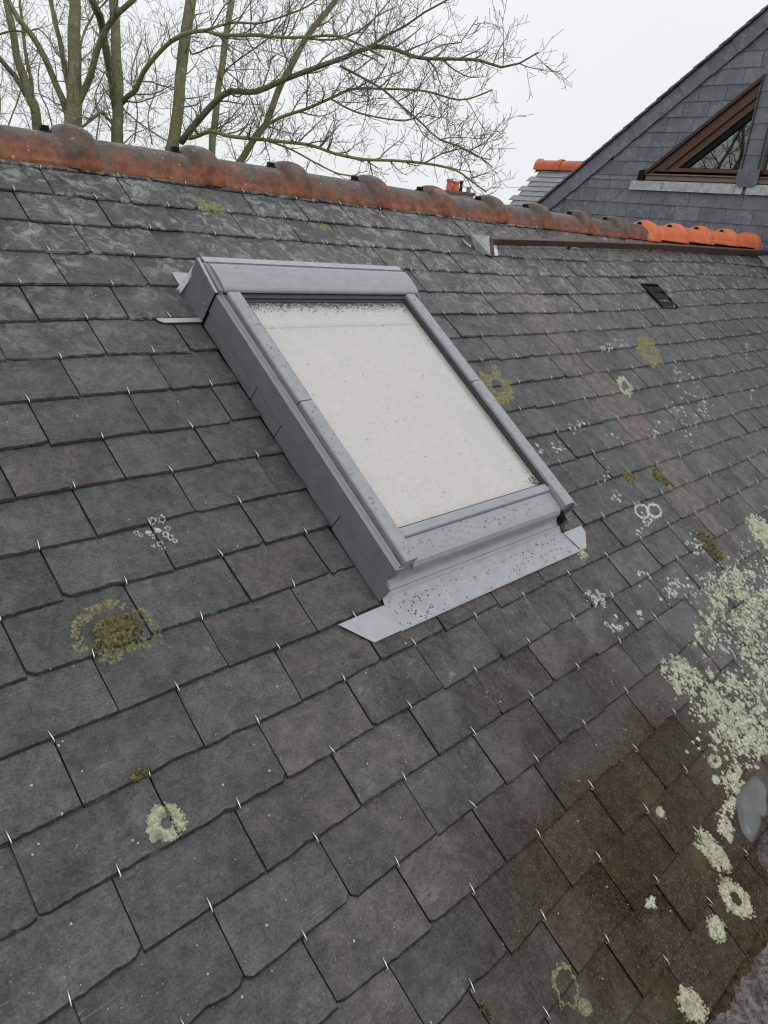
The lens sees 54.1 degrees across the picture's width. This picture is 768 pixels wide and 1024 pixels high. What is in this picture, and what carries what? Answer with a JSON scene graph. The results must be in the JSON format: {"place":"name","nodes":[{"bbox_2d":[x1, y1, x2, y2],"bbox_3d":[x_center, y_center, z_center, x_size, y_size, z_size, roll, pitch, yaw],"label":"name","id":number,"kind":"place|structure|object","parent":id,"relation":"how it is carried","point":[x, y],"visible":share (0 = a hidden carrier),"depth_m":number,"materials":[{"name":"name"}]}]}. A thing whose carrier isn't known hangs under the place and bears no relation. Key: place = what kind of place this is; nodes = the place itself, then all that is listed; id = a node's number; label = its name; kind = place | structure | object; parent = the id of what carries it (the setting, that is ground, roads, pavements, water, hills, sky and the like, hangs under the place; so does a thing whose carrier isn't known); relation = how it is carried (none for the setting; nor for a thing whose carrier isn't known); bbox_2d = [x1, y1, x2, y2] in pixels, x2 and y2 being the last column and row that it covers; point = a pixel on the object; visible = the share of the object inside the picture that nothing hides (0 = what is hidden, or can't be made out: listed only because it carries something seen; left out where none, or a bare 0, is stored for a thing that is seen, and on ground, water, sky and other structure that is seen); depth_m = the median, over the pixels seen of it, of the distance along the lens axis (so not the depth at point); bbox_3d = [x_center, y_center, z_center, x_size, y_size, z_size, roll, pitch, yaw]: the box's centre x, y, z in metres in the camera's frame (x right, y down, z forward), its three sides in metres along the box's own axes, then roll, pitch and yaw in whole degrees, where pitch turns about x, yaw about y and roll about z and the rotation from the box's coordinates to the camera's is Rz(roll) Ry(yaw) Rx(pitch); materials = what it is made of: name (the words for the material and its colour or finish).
{"place":"outdoors","nodes":[
{"label":"outdoors","id":0,"kind":"place"},
{"bbox_2d":[0,0,767,204],"label":"sky","id":1,"kind":"structure","parent":0,"point":[624,55],"materials":[{"name":"white"}]},
{"bbox_2d":[444,179,474,198],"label":"chimney house","id":2,"kind":"structure","parent":0,"point":[452,187],"depth_m":30.52,"materials":[{"name":"ceramic"}]},
{"label":"ground","id":3,"kind":"structure","parent":0,"visible":0},
{"bbox_2d":[0,0,67,129],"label":"bare tree","id":4,"kind":"object","parent":3,"relation":"on","point":[32,104],"visible":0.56,"depth_m":13.92,"materials":[{"name":"brown plant"}]},
{"bbox_2d":[0,0,156,136],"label":"bare tree","id":5,"kind":"object","parent":3,"relation":"on","point":[71,71],"visible":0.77,"depth_m":12.90,"materials":[{"name":"brown plant"}]},
{"bbox_2d":[0,20,174,147],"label":"bare tree","id":6,"kind":"object","parent":3,"relation":"on","point":[126,62],"visible":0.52,"depth_m":16.30,"materials":[{"name":"brown plant"}]},
{"bbox_2d":[40,0,384,148],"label":"bare tree","id":7,"kind":"object","parent":3,"relation":"on","point":[112,65],"visible":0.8,"depth_m":12.55,"materials":[{"name":"brown plant"}]},
{"bbox_2d":[204,0,303,159],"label":"bare tree","id":8,"kind":"object","parent":3,"relation":"on","point":[212,140],"visible":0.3,"depth_m":14.94,"materials":[{"name":"brown plant"}]},
{"bbox_2d":[166,0,516,198],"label":"bare tree","id":9,"kind":"object","parent":3,"relation":"on","point":[260,131],"visible":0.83,"depth_m":11.36,"materials":[{"name":"brown plant"}]},
{"bbox_2d":[136,0,575,187],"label":"bare tree","id":10,"kind":"object","parent":3,"relation":"on","point":[176,138],"visible":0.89,"depth_m":11.02,"materials":[{"name":"brown plant"}]},
{"bbox_2d":[506,159,582,205],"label":"slate roof","id":11,"kind":"structure","parent":3,"relation":"on","point":[549,176],"depth_m":10.70,"materials":[{"name":"stone"}]},
{"bbox_2d":[535,5,767,266],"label":"slate gable house","id":12,"kind":"structure","parent":3,"relation":"on","point":[689,149],"depth_m":6.22,"materials":[{"name":"grey stone"}]},
{"bbox_2d":[629,74,764,193],"bbox_3d":[2.599,-3.109,6.235,0.980,0.856,0.140,23,27,39],"label":"window","id":13,"kind":"structure","parent":12,"relation":"in","point":[712,154],"depth_m":6.18,"materials":[{"name":"red wood"}]},
{"bbox_2d":[745,128,767,195],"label":"window","id":14,"kind":"structure","parent":12,"relation":"in","point":[761,189],"depth_m":5.94,"materials":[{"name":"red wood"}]},
{"bbox_3d":[-0.157,1.897,4.323,4.020,3.800,8.260,23,27,39],"label":"house wall","id":15,"kind":"object","parent":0,"visible":0},
{"bbox_2d":[0,124,767,1023],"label":"slate roof","id":16,"kind":"structure","parent":15,"relation":"on","point":[250,590],"depth_m":1.61,"materials":[{"name":"stone"}]},
{"bbox_2d":[70,599,162,664],"bbox_3d":[-0.484,0.209,1.346,0.162,0.012,0.125,-16,65,-44],"label":"lichen rosette","id":17,"kind":"object","parent":16,"relation":"on","point":[90,612],"visible":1,"depth_m":1.34,"materials":[{"name":"green plant"}]},
{"bbox_2d":[91,613,143,651],"bbox_3d":[-0.477,0.209,1.340,0.102,0.020,0.072,-16,65,-44],"label":"moss cushion","id":18,"kind":"object","parent":16,"relation":"on","point":[114,631],"visible":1,"depth_m":1.33,"materials":[{"name":"green plant"}]},
{"bbox_2d":[129,765,151,783],"bbox_3d":[-0.395,0.423,1.216,0.040,0.018,0.022,-16,65,-44],"label":"moss cushion","id":19,"kind":"object","parent":16,"relation":"on","point":[141,772],"visible":1,"depth_m":1.21,"materials":[{"name":"green plant"}]},
{"bbox_2d":[133,514,177,550],"bbox_3d":[-0.461,0.044,1.512,0.079,0.015,0.081,-16,65,-44],"label":"lichen rosette","id":20,"kind":"object","parent":16,"relation":"on","point":[156,530],"visible":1,"depth_m":1.52,"materials":[{"name":"grey plant"}]},
{"bbox_2d":[145,802,188,842],"bbox_3d":[-0.349,0.493,1.194,0.070,0.016,0.069,-16,65,-44],"label":"lichen rosette","id":21,"kind":"object","parent":16,"relation":"on","point":[155,831],"visible":1,"depth_m":1.19,"materials":[{"name":"beige plant"}]},
{"bbox_2d":[194,196,226,214],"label":"lichen rosette","id":22,"kind":"object","parent":16,"relation":"on","point":[207,206],"visible":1,"depth_m":2.33,"materials":[{"name":"plant"}]},
{"bbox_2d":[316,220,332,231],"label":"lichen rosette","id":23,"kind":"object","parent":16,"relation":"on","point":[323,227],"visible":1,"depth_m":2.63,"materials":[{"name":"plant"}]},
{"bbox_2d":[156,256,585,642],"bbox_3d":[0.013,-0.292,2.075,1.017,0.130,1.155,-16,65,-44],"label":"skylight","id":24,"kind":"object","parent":16,"relation":"on","point":[431,482],"visible":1,"depth_m":1.98,"materials":[{"name":"grey metal"}]},
{"bbox_2d":[6,282,767,1023],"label":"lichen specks","id":25,"kind":"object","parent":16,"relation":"on","point":[674,594],"visible":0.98,"depth_m":2.25,"materials":[{"name":"white plant"}]},
{"bbox_2d":[477,1001,493,1020],"bbox_3d":[0.172,0.845,1.275,0.015,0.021,0.033,-16,65,-44],"label":"moss cushion","id":26,"kind":"object","parent":16,"relation":"on","point":[483,1005],"visible":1,"depth_m":1.27,"materials":[{"name":"green plant"}]},
{"bbox_2d":[477,360,515,405],"bbox_3d":[0.386,-0.444,2.586,0.198,0.014,0.206,-16,65,-44],"label":"lichen rosette","id":27,"kind":"object","parent":16,"relation":"on","point":[503,396],"visible":0.86,"depth_m":2.57,"materials":[{"name":"plant"}]},
{"bbox_2d":[551,962,581,1010],"bbox_3d":[0.332,0.868,1.376,0.071,0.010,0.078,-16,65,-44],"label":"lichen rosette","id":28,"kind":"object","parent":16,"relation":"on","point":[562,966],"visible":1,"depth_m":1.38,"materials":[{"name":"beige plant"}]},
{"bbox_2d":[577,550,588,560],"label":"lichen rosette","id":29,"kind":"object","parent":16,"relation":"on","point":[583,554],"visible":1,"depth_m":2.23,"materials":[{"name":"white plant"}]},
{"bbox_2d":[577,995,593,1017],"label":"lichen rosette","id":30,"kind":"object","parent":16,"relation":"on","point":[585,1007],"visible":1,"depth_m":1.37,"materials":[{"name":"beige plant"}]},
{"bbox_2d":[616,375,633,397],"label":"lichen rosette","id":31,"kind":"object","parent":16,"relation":"on","point":[620,380],"visible":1,"depth_m":3.11,"materials":[{"name":"grey plant"}]},
{"bbox_2d":[622,469,636,484],"bbox_3d":[0.876,-0.124,2.672,0.090,0.021,0.067,-16,65,-44],"label":"moss cushion","id":32,"kind":"object","parent":16,"relation":"on","point":[628,477],"visible":1,"depth_m":2.66,"materials":[{"name":"green plant"}]},
{"bbox_2d":[634,502,649,519],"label":"lichen rosette","id":33,"kind":"object","parent":16,"relation":"on","point":[637,514],"visible":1,"depth_m":2.57,"materials":[{"name":"grey plant"}]},
{"bbox_2d":[635,335,663,368],"bbox_3d":[1.237,-0.748,3.503,0.273,0.015,0.209,-16,65,-44],"label":"lichen rosette","id":34,"kind":"object","parent":16,"relation":"on","point":[653,359],"visible":1,"depth_m":3.49,"materials":[{"name":"plant"}]},
{"bbox_2d":[644,895,656,909],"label":"lichen rosette","id":35,"kind":"object","parent":16,"relation":"on","point":[650,902],"visible":1,"depth_m":1.59,"materials":[{"name":"white plant"}]},
{"bbox_2d":[646,502,662,518],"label":"lichen rosette","id":36,"kind":"object","parent":16,"relation":"on","point":[660,510],"visible":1,"depth_m":2.62,"materials":[{"name":"grey plant"}]},
{"bbox_2d":[655,806,664,817],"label":"lichen rosette","id":37,"kind":"object","parent":16,"relation":"on","point":[659,812],"visible":1,"depth_m":1.76,"materials":[{"name":"beige plant"}]},
{"bbox_2d":[652,468,668,485],"bbox_3d":[1.022,-0.129,2.780,0.063,0.017,0.086,-16,65,-44],"label":"moss cushion","id":38,"kind":"object","parent":16,"relation":"on","point":[657,474],"visible":1,"depth_m":2.77,"materials":[{"name":"green plant"}]},
{"bbox_2d":[674,984,709,1023],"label":"lichen rosette","id":39,"kind":"object","parent":16,"relation":"on","point":[691,1003],"visible":1,"depth_m":1.49,"materials":[{"name":"beige plant"}]},
{"bbox_2d":[697,532,723,560],"bbox_3d":[1.154,0.120,2.653,0.068,0.027,0.125,-16,65,-44],"label":"moss cushion","id":40,"kind":"object","parent":16,"relation":"on","point":[703,537],"visible":1,"depth_m":2.64,"materials":[{"name":"green plant"}]},
{"bbox_2d":[691,826,731,873],"bbox_3d":[0.771,0.803,1.771,0.087,0.017,0.119,-16,65,-44],"label":"lichen rosette","id":41,"kind":"object","parent":16,"relation":"on","point":[717,858],"visible":1,"depth_m":1.77,"materials":[{"name":"beige plant"}]},
{"bbox_2d":[660,537,767,843],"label":"lichen crust","id":42,"kind":"object","parent":16,"relation":"on","point":[726,830],"visible":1,"depth_m":2.17},
{"bbox_2d":[707,753,721,768],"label":"lichen rosette","id":43,"kind":"object","parent":16,"relation":"on","point":[711,757],"visible":1,"depth_m":1.97,"materials":[{"name":"beige plant"}]},
{"bbox_2d":[705,914,726,943],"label":"lichen rosette","id":44,"kind":"object","parent":16,"relation":"on","point":[716,926],"visible":1,"depth_m":1.64,"materials":[{"name":"beige plant"}]},
{"bbox_2d":[711,774,720,784],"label":"lichen rosette","id":45,"kind":"object","parent":16,"relation":"on","point":[715,779],"visible":1,"depth_m":1.93,"materials":[{"name":"white plant"}]},
{"bbox_2d":[716,874,755,919],"bbox_3d":[0.803,0.883,1.719,0.103,0.012,0.117,-16,65,-44],"label":"lichen rosette","id":46,"kind":"object","parent":16,"relation":"on","point":[726,886],"visible":1,"depth_m":1.72,"materials":[{"name":"beige plant"}]},
{"bbox_2d":[706,830,767,1023],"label":"stone coping","id":47,"kind":"object","parent":16,"relation":"on","point":[743,999],"visible":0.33,"depth_m":1.58,"materials":[{"name":"grey stone"}]},
{"bbox_2d":[735,775,767,841],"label":"lead flashing","id":48,"kind":"object","parent":47,"relation":"on","point":[751,803],"visible":1,"depth_m":1.92,"materials":[{"name":"grey metal"}]},
{"bbox_2d":[745,513,767,548],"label":"lichen rosette","id":49,"kind":"object","parent":16,"relation":"on","point":[761,527],"visible":1,"depth_m":2.95,"materials":[{"name":"beige plant"}]}
]}

